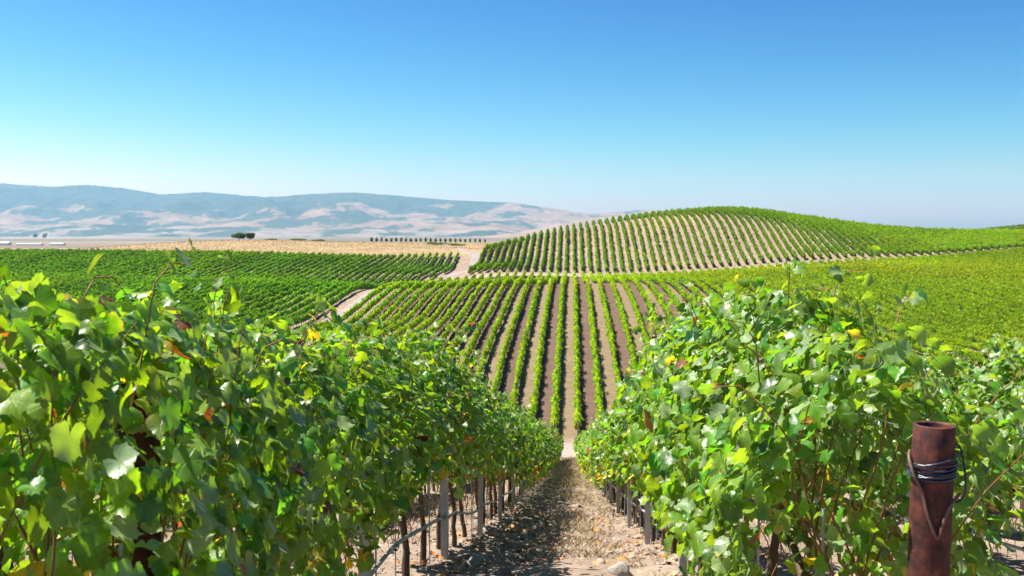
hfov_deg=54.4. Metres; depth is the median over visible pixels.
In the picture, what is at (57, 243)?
farm shed
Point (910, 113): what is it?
sky
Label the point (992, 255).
vine row
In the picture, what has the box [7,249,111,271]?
vine row
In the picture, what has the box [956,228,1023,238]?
vine row
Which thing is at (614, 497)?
grapevine
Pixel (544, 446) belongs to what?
grapevine
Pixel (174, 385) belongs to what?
grapevine
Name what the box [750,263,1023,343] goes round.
vine row
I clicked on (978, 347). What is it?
vine row
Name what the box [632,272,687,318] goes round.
vine row
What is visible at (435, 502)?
trellis wire
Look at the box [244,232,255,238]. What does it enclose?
tree
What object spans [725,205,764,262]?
vine row
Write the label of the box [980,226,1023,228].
vine row
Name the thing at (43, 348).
grapevine
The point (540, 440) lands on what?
grapevine
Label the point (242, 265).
vine row
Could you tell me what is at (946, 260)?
vine row
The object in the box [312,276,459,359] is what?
vine row
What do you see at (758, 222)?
vine row
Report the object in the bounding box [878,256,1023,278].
vine row
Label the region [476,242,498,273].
vine row
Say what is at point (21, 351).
grapevine
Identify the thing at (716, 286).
vine row
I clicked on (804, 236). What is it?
vine row
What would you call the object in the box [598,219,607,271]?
vine row
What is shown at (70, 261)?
vine row
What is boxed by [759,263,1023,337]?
vine row
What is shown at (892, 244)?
vine row
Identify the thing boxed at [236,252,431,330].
vine row
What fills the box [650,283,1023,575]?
grapevine
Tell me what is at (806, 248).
vine row
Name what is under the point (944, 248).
vine row
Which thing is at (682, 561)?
line post
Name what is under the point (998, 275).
vine row
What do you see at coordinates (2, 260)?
vine row
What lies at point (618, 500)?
line post
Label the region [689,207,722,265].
vine row
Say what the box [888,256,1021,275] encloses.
vine row
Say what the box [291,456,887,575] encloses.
dry grass
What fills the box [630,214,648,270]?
vine row
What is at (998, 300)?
vine row
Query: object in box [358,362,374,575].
line post
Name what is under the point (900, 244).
vine row
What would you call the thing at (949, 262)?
vine row
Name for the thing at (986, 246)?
vine row
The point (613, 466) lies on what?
grapevine
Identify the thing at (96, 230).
hills
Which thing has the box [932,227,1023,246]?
vine row
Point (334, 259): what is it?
vine row
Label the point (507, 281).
vine row
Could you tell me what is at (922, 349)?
vine row
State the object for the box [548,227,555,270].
vine row
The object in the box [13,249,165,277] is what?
vine row
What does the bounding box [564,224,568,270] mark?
vine row
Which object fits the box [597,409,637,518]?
grapevine
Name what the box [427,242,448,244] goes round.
shrub
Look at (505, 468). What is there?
grapevine
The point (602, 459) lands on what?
grapevine
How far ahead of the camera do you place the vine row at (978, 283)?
168.38 m
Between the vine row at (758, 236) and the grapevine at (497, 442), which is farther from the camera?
the vine row at (758, 236)
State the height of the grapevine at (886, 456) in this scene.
1.932 m
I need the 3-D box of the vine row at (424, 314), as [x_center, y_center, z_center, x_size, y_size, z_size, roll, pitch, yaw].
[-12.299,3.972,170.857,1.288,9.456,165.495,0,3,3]
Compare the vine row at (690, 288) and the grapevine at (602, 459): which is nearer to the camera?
the grapevine at (602, 459)
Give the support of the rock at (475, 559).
on the ground at (568, 432)
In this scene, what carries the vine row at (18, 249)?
on the ground at (568, 432)
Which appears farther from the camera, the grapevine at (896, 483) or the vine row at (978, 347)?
the vine row at (978, 347)
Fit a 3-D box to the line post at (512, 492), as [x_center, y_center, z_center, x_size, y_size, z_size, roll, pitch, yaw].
[0.009,3.388,17.928,0.071,1.800,0.051,0,3,0]
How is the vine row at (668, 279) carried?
on the ground at (568, 432)
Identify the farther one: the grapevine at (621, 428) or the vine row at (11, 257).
the vine row at (11, 257)
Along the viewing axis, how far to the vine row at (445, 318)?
159.22 m
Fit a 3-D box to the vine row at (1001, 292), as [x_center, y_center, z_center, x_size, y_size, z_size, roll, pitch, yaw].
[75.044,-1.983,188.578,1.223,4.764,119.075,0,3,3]
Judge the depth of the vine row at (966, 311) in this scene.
134.53 m
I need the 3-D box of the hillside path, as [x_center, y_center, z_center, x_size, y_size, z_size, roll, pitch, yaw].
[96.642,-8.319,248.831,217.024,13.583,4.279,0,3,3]
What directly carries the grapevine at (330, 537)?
on the ground at (568, 432)
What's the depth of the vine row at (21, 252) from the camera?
292.73 m
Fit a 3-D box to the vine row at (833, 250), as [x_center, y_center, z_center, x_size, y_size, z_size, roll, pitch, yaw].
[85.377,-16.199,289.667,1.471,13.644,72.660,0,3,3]
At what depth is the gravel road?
269.20 m
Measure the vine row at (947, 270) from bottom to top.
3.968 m
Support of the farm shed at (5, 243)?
on the ground at (568, 432)
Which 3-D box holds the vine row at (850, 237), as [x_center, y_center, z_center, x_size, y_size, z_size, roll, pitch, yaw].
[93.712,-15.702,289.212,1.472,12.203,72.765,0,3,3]
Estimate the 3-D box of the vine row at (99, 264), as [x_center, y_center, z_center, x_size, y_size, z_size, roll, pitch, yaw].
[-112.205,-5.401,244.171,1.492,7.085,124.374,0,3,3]
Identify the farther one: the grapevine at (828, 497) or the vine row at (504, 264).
the vine row at (504, 264)
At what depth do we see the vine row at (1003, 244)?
266.37 m
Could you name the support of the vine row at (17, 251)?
on the ground at (568, 432)
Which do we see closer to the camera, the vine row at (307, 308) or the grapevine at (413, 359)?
the grapevine at (413, 359)
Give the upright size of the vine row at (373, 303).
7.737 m
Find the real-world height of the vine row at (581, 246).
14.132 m
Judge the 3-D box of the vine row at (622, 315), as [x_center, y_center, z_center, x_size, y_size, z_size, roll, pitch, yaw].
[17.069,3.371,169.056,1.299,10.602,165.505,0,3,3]
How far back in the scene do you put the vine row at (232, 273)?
248.20 m
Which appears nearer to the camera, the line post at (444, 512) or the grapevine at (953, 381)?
the grapevine at (953, 381)
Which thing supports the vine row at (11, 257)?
on the ground at (568, 432)
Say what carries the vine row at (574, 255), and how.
on the ground at (568, 432)
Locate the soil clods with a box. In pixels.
[168,496,1000,575]
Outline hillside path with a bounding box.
[470,259,878,278]
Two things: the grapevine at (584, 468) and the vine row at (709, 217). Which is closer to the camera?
the grapevine at (584, 468)
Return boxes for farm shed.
[0,242,11,245]
[16,243,43,244]
[50,243,65,244]
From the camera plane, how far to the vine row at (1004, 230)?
286.34 m
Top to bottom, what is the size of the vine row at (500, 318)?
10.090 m
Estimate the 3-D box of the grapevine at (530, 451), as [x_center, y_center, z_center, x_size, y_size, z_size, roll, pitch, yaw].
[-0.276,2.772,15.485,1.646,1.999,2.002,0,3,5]
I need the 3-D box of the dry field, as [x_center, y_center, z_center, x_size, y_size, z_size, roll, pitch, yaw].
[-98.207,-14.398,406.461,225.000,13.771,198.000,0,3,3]
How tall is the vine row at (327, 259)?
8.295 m
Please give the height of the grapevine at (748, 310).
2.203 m
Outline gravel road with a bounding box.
[325,243,479,322]
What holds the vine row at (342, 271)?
on the ground at (568, 432)
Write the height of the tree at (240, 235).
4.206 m
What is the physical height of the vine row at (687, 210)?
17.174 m
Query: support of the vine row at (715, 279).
on the ground at (568, 432)
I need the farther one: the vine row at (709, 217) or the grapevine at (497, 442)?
the vine row at (709, 217)
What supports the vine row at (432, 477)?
on the ground at (568, 432)
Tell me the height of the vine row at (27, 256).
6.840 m
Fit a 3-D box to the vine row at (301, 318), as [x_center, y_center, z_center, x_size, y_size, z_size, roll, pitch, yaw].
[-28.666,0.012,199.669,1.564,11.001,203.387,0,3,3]
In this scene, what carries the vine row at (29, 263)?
on the ground at (568, 432)
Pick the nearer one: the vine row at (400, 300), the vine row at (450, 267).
the vine row at (400, 300)
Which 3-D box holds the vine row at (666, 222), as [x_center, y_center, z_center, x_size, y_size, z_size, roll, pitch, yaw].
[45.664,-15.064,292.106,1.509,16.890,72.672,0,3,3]
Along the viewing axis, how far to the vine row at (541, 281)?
122.38 m
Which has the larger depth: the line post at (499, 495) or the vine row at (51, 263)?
the vine row at (51, 263)
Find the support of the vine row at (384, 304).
on the ground at (568, 432)
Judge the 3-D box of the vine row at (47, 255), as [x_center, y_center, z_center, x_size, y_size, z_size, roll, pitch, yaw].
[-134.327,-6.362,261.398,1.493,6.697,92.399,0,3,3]
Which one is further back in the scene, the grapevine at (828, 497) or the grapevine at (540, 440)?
the grapevine at (540, 440)
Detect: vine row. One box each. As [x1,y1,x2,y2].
[0,247,22,252]
[0,248,31,253]
[0,248,36,255]
[0,248,46,256]
[0,248,53,258]
[0,248,59,259]
[0,248,69,263]
[0,248,79,264]
[0,248,93,267]
[0,249,65,261]
[0,249,85,266]
[0,249,185,280]
[0,249,192,281]
[0,249,204,282]
[0,250,219,286]
[0,254,376,354]
[1,249,225,288]
[1,250,239,293]
[2,248,233,289]
[2,250,213,285]
[2,250,245,293]
[6,250,252,294]
[7,249,103,270]
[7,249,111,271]
[8,248,98,269]
[9,249,116,272]
[10,249,125,273]
[10,249,198,281]
[11,249,132,274]
[12,249,138,275]
[12,249,144,276]
[12,249,171,278]
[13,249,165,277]
[13,249,176,278]
[14,248,157,276]
[14,251,280,304]
[15,250,150,277]
[15,251,287,304]
[15,251,293,306]
[19,253,369,345]
[21,253,362,340]
[31,253,349,329]
[32,250,273,297]
[32,251,266,294]
[32,253,356,330]
[37,252,341,322]
[46,252,335,318]
[52,250,260,288]
[70,252,328,311]
[71,251,301,298]
[74,252,307,298]
[93,252,314,297]
[107,252,320,299]
[124,253,382,325]
[127,253,403,348]
[144,254,389,323]
[164,253,410,337]
[174,253,396,321]
[205,253,417,326]
[234,252,424,325]
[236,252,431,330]
[252,252,438,333]
[284,277,434,344]
[302,276,442,344]
[308,276,451,347]
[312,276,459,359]
[344,275,467,345]
[382,274,475,337]
[386,273,483,337]
[403,272,492,338]
[414,253,445,281]
[417,271,500,348]
[428,251,452,277]
[431,474,435,490]
[435,269,508,351]
[443,251,458,272]
[447,270,516,358]
[460,270,525,371]
[468,243,491,274]
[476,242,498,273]
[476,270,533,381]
[483,240,504,271]
[490,270,542,393]
[492,238,510,270]
[500,237,517,271]
[508,236,524,269]
[509,270,550,403]
[516,233,530,269]
[524,231,536,270]
[528,270,558,417]
[532,230,542,269]
[540,228,549,270]
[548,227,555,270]
[550,269,567,428]
[556,225,562,270]
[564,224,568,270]
[572,223,576,269]
[572,270,583,435]
[578,222,583,270]
[581,271,604,421]
[585,220,591,270]
[589,271,621,406]
[592,220,599,271]
[597,272,640,375]
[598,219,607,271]
[604,217,616,271]
[606,272,649,353]
[611,216,624,271]
[614,272,663,342]
[617,215,632,270]
[623,214,640,270]
[623,271,672,319]
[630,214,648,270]
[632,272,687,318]
[636,213,656,269]
[640,272,696,308]
[643,211,664,269]
[649,210,673,268]
[649,269,704,304]
[657,210,682,267]
[657,270,713,295]
[663,210,689,267]
[665,270,803,368]
[670,208,698,266]
[673,270,737,295]
[677,208,706,266]
[682,268,770,309]
[683,207,713,265]
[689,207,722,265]
[690,268,790,310]
[697,206,729,265]
[698,268,871,347]
[704,206,738,264]
[707,267,954,373]
[711,205,746,262]
[716,267,974,367]
[718,206,755,262]
[724,266,1001,369]
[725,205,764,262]
[730,206,772,260]
[733,266,1020,361]
[738,206,779,261]
[742,265,1023,353]
[744,206,788,260]
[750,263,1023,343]
[751,207,797,258]
[758,208,805,259]
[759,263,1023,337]
[765,209,813,257]
[766,263,1023,331]
[773,209,822,257]
[776,262,1023,327]
[781,211,831,256]
[784,211,838,257]
[784,261,1023,323]
[792,212,847,257]
[796,263,1023,317]
[802,260,1023,313]
[804,214,864,255]
[805,214,856,257]
[810,258,1023,308]
[814,215,872,255]
[818,259,1023,304]
[822,216,880,255]
[827,258,1023,298]
[828,217,889,255]
[833,398,1012,535]
[835,258,1023,294]
[838,218,898,255]
[841,219,906,255]
[844,257,1023,291]
[851,220,914,254]
[853,220,924,254]
[853,256,1023,287]
[861,256,1023,282]
[863,222,932,253]
[867,223,940,253]
[868,222,947,252]
[870,256,1023,281]
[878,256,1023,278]
[881,224,957,252]
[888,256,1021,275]
[896,225,966,251]
[897,255,1023,272]
[898,225,974,251]
[905,255,1023,270]
[908,226,982,250]
[913,227,1008,248]
[914,254,1023,268]
[919,226,1000,248]
[921,227,991,249]
[922,254,1023,266]
[929,227,1017,247]
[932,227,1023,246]
[932,253,1019,265]
[937,227,1023,240]
[941,252,1023,263]
[949,251,1023,262]
[953,494,1023,508]
[956,228,1022,237]
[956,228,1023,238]
[959,228,1023,235]
[966,251,1022,259]
[979,229,1023,233]
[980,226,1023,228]
[983,249,1022,256]
[992,247,1023,255]
[1002,246,1023,251]
[1010,246,1023,250]
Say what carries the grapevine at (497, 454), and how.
on the ground at (568, 432)
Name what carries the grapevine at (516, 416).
on the ground at (568, 432)
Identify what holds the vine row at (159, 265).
on the ground at (568, 432)
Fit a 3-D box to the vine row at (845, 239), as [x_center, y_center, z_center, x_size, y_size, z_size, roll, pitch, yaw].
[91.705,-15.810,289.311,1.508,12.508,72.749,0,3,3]
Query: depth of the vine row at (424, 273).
270.92 m
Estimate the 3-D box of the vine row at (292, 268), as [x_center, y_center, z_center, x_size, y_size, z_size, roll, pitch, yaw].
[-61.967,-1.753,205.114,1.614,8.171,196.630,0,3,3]
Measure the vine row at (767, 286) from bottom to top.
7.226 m
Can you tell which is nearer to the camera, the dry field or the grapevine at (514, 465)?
the grapevine at (514, 465)
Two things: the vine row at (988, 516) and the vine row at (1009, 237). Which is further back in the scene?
the vine row at (1009, 237)
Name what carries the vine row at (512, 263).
on the ground at (568, 432)
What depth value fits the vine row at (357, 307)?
164.49 m
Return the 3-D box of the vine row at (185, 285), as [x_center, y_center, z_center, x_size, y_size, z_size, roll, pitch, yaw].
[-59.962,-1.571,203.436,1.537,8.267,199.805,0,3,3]
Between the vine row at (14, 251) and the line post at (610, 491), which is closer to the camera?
the line post at (610, 491)
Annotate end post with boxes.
[0,435,13,575]
[115,383,161,575]
[906,421,966,575]
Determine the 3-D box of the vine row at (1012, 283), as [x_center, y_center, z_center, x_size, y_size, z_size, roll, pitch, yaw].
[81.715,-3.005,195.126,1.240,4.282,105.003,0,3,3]
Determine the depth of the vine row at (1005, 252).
234.17 m
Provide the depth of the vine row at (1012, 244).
265.71 m
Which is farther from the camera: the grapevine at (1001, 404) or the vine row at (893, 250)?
the vine row at (893, 250)
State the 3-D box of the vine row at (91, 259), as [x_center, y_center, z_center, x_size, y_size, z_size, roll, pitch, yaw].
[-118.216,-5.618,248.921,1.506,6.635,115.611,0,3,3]
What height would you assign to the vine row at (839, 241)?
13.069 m
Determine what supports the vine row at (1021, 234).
on the ground at (568, 432)
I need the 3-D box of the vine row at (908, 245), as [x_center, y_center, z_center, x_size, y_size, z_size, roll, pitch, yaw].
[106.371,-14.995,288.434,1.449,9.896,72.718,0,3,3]
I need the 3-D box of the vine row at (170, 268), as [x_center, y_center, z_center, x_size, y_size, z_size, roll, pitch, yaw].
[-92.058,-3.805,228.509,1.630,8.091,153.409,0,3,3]
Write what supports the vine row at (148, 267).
on the ground at (568, 432)
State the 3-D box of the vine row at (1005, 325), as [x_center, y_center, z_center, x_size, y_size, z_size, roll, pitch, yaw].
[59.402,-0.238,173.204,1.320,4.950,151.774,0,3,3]
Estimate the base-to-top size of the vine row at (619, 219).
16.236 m
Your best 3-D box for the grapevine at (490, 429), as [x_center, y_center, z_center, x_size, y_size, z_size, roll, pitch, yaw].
[-0.659,1.516,9.047,1.062,2.058,1.579,0,3,1]
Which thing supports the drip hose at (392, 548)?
hanging from the line post at (366, 542)
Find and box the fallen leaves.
[289,506,865,575]
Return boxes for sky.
[0,0,1023,228]
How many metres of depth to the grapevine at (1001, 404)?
6.37 m
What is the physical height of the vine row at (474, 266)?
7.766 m
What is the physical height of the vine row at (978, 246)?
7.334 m
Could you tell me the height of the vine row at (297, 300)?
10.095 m
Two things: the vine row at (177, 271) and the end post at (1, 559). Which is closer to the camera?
the end post at (1, 559)
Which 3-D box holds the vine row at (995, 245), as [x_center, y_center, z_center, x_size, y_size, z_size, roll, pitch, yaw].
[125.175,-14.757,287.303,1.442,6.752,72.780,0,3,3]
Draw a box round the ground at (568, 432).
[0,212,1023,575]
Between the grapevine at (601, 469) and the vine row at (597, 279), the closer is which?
the grapevine at (601, 469)
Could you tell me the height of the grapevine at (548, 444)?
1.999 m
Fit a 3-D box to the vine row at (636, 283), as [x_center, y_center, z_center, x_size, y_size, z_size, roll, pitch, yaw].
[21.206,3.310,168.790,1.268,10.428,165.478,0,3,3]
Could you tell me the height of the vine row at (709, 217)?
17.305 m
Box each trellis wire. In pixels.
[342,483,505,559]
[730,375,896,425]
[809,462,908,521]
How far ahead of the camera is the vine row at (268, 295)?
186.43 m
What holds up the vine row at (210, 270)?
on the ground at (568, 432)
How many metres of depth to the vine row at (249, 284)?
202.22 m
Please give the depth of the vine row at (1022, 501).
15.84 m
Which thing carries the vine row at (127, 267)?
on the ground at (568, 432)
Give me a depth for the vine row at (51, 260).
276.15 m
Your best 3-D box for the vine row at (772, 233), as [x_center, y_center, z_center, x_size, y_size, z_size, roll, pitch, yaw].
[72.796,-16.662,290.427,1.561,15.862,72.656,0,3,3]
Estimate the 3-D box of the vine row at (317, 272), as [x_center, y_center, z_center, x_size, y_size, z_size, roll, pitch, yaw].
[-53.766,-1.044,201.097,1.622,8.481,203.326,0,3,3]
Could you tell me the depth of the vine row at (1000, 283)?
179.20 m
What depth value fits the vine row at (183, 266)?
263.49 m
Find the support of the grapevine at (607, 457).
on the ground at (568, 432)
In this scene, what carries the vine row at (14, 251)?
on the ground at (568, 432)
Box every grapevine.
[0,237,331,575]
[0,249,392,575]
[0,337,85,566]
[14,346,105,575]
[179,318,446,575]
[245,310,448,575]
[341,312,483,575]
[370,336,486,565]
[414,348,495,549]
[425,362,513,545]
[431,377,509,537]
[452,389,528,533]
[463,399,548,514]
[467,399,553,511]
[474,391,527,525]
[485,417,542,507]
[486,392,528,519]
[505,407,544,503]
[514,409,548,498]
[519,418,556,494]
[523,424,555,490]
[526,418,558,487]
[530,421,558,483]
[548,425,562,468]
[575,430,603,488]
[576,417,612,497]
[576,435,608,490]
[580,415,624,502]
[581,410,626,513]
[582,410,625,509]
[582,414,621,500]
[585,420,615,500]
[592,413,637,523]
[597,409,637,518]
[599,400,642,526]
[601,355,696,554]
[602,400,650,534]
[604,388,654,541]
[610,363,664,544]
[611,289,821,575]
[621,274,880,571]
[627,245,932,575]
[627,337,735,442]
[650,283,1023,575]
[804,409,886,546]
[805,450,846,540]
[843,396,903,553]
[857,352,1000,543]
[874,340,1021,575]
[946,326,1023,528]
[998,380,1023,457]
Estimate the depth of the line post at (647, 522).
10.25 m
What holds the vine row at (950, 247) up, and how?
on the ground at (568, 432)
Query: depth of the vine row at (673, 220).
280.55 m
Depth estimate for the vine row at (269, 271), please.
249.10 m
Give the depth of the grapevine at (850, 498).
10.44 m
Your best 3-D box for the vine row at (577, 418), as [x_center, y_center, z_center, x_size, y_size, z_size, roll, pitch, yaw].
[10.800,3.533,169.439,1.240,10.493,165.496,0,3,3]
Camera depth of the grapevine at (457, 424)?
6.86 m
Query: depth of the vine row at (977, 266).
201.20 m
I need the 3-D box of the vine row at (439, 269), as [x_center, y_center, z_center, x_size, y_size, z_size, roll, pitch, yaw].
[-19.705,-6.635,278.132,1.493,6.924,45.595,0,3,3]
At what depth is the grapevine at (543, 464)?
21.20 m
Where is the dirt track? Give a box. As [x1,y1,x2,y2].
[561,443,575,456]
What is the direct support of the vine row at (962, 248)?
on the ground at (568, 432)
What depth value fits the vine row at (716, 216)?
277.75 m
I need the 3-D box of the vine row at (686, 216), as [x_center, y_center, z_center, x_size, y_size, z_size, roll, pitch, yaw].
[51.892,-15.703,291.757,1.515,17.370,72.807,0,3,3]
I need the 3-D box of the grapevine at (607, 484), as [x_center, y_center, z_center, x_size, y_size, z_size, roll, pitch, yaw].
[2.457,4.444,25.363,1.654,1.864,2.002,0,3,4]
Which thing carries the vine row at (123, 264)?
on the ground at (568, 432)
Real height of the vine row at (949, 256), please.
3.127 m
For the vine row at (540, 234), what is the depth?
289.41 m
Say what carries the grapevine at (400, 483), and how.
on the ground at (568, 432)
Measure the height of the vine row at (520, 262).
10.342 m
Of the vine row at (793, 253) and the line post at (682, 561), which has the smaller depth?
the line post at (682, 561)
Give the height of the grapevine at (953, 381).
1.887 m
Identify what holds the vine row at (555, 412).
on the ground at (568, 432)
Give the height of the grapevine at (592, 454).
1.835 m
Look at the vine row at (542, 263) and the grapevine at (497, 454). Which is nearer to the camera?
the grapevine at (497, 454)
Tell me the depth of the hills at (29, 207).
11074.25 m
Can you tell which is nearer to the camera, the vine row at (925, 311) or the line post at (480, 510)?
the line post at (480, 510)
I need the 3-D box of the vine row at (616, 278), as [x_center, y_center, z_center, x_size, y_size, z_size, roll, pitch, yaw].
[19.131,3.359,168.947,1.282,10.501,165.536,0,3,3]
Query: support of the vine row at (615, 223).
on the ground at (568, 432)
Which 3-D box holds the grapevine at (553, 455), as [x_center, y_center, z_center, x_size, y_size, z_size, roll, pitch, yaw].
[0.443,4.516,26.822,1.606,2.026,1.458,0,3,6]
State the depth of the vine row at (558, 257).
284.12 m
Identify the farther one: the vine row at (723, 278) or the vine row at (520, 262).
the vine row at (520, 262)
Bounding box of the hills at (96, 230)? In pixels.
[0,224,520,236]
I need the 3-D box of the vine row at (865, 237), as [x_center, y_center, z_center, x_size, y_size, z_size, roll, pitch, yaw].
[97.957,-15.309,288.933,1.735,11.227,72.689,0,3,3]
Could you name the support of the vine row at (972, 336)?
on the ground at (568, 432)
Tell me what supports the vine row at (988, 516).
on the ground at (568, 432)
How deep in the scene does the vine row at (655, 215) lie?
282.81 m
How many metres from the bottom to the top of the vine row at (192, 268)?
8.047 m
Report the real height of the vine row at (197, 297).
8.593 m
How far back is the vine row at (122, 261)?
264.29 m
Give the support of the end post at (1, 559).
on the ground at (568, 432)
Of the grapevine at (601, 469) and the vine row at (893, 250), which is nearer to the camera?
the grapevine at (601, 469)
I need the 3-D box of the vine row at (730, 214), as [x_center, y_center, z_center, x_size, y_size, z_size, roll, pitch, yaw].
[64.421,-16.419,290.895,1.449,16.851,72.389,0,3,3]
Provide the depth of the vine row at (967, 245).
266.08 m
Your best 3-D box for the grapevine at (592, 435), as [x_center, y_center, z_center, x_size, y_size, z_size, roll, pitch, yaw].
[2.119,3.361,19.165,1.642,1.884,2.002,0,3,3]
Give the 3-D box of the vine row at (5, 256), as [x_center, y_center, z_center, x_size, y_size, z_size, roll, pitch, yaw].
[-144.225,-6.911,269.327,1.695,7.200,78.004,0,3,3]
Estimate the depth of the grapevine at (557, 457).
35.50 m
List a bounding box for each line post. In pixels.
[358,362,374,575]
[440,395,447,558]
[478,471,482,536]
[497,474,501,519]
[511,473,514,508]
[520,479,522,499]
[609,480,612,502]
[616,485,619,512]
[626,480,631,527]
[644,501,649,543]
[678,399,687,573]
[904,490,909,522]
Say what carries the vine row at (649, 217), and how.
on the ground at (568, 432)
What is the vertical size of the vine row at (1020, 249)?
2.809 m
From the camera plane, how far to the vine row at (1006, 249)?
240.01 m
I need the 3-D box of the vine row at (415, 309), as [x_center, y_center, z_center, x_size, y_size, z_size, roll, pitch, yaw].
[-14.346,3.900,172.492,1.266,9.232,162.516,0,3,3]
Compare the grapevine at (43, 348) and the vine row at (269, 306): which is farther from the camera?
the vine row at (269, 306)
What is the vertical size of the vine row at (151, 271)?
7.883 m
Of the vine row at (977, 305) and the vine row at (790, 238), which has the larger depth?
the vine row at (790, 238)
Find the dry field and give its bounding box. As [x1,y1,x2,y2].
[74,240,510,257]
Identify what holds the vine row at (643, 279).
on the ground at (568, 432)
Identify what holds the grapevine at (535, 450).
on the ground at (568, 432)
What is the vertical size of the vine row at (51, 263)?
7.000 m
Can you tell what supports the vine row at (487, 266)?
on the ground at (568, 432)
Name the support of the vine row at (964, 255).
on the ground at (568, 432)
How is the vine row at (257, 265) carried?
on the ground at (568, 432)
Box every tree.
[231,232,245,238]
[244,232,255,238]
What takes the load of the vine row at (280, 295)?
on the ground at (568, 432)
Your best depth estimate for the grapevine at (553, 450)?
28.92 m
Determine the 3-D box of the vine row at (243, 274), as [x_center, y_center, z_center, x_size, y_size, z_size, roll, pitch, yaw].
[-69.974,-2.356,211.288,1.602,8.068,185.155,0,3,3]
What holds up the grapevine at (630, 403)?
on the ground at (568, 432)
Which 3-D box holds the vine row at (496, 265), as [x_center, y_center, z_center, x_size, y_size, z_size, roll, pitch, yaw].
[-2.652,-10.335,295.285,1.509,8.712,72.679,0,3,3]
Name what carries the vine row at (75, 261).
on the ground at (568, 432)
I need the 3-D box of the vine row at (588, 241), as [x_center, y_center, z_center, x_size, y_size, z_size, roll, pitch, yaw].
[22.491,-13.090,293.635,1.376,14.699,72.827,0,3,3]
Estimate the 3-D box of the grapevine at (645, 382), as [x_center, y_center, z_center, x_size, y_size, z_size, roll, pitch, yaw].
[1.262,1.015,5.559,1.329,2.137,1.437,0,3,4]
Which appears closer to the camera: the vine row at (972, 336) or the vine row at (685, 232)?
the vine row at (972, 336)
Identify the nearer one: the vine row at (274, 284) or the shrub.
the vine row at (274, 284)
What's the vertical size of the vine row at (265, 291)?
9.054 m
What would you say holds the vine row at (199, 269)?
on the ground at (568, 432)
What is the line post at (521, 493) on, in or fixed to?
on the ground at (568, 432)
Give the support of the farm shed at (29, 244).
on the ground at (568, 432)
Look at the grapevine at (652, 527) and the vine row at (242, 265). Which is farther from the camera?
the vine row at (242, 265)
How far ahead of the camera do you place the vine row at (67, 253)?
277.45 m
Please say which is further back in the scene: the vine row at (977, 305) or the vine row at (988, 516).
the vine row at (977, 305)
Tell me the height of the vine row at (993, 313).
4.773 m
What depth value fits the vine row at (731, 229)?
277.73 m
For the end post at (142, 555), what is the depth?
2.60 m
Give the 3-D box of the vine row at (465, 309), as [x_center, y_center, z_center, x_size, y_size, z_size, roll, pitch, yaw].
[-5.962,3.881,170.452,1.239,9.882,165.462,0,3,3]
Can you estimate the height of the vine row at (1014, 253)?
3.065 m
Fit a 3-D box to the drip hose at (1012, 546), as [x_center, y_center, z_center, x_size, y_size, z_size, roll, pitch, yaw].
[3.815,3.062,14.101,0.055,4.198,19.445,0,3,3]
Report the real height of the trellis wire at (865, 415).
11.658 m
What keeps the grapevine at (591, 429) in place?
on the ground at (568, 432)
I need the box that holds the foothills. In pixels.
[451,215,653,237]
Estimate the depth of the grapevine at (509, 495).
19.05 m
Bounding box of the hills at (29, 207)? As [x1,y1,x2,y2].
[0,183,681,230]
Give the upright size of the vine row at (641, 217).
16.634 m
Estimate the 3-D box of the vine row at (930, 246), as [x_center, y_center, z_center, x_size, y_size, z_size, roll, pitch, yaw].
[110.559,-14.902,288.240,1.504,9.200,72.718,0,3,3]
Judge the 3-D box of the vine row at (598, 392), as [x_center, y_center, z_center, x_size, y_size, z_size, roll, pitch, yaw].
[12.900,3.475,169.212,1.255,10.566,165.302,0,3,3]
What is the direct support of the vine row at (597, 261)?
on the ground at (568, 432)
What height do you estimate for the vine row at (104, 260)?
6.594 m
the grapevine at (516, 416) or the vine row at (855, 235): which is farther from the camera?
the vine row at (855, 235)
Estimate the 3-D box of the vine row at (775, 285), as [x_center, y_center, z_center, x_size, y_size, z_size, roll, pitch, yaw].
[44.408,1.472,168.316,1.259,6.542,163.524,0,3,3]
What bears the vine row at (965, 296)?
on the ground at (568, 432)
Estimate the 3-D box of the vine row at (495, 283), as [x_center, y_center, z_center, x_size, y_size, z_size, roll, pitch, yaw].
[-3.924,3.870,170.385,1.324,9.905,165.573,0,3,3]
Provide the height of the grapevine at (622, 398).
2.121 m
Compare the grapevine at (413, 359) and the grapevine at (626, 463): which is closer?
the grapevine at (413, 359)
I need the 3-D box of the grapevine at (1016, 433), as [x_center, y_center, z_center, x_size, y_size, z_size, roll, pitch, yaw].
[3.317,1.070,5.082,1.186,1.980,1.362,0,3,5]
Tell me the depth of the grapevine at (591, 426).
22.43 m
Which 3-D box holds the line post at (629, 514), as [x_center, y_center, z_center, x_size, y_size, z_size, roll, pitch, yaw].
[1.580,2.653,13.479,0.071,1.800,0.051,-1,3,1]
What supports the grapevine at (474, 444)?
on the ground at (568, 432)
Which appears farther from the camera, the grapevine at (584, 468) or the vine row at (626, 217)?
the vine row at (626, 217)
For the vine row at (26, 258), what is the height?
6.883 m
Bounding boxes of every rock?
[466,554,484,566]
[607,561,632,575]
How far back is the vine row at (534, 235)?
288.99 m
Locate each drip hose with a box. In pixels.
[371,483,521,575]
[607,480,703,541]
[884,519,1023,551]
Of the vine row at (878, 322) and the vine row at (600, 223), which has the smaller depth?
the vine row at (878, 322)
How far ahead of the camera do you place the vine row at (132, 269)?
261.30 m
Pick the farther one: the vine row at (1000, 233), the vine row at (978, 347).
the vine row at (1000, 233)
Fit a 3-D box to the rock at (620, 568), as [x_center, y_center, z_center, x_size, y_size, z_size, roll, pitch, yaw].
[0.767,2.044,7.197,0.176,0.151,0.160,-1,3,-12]

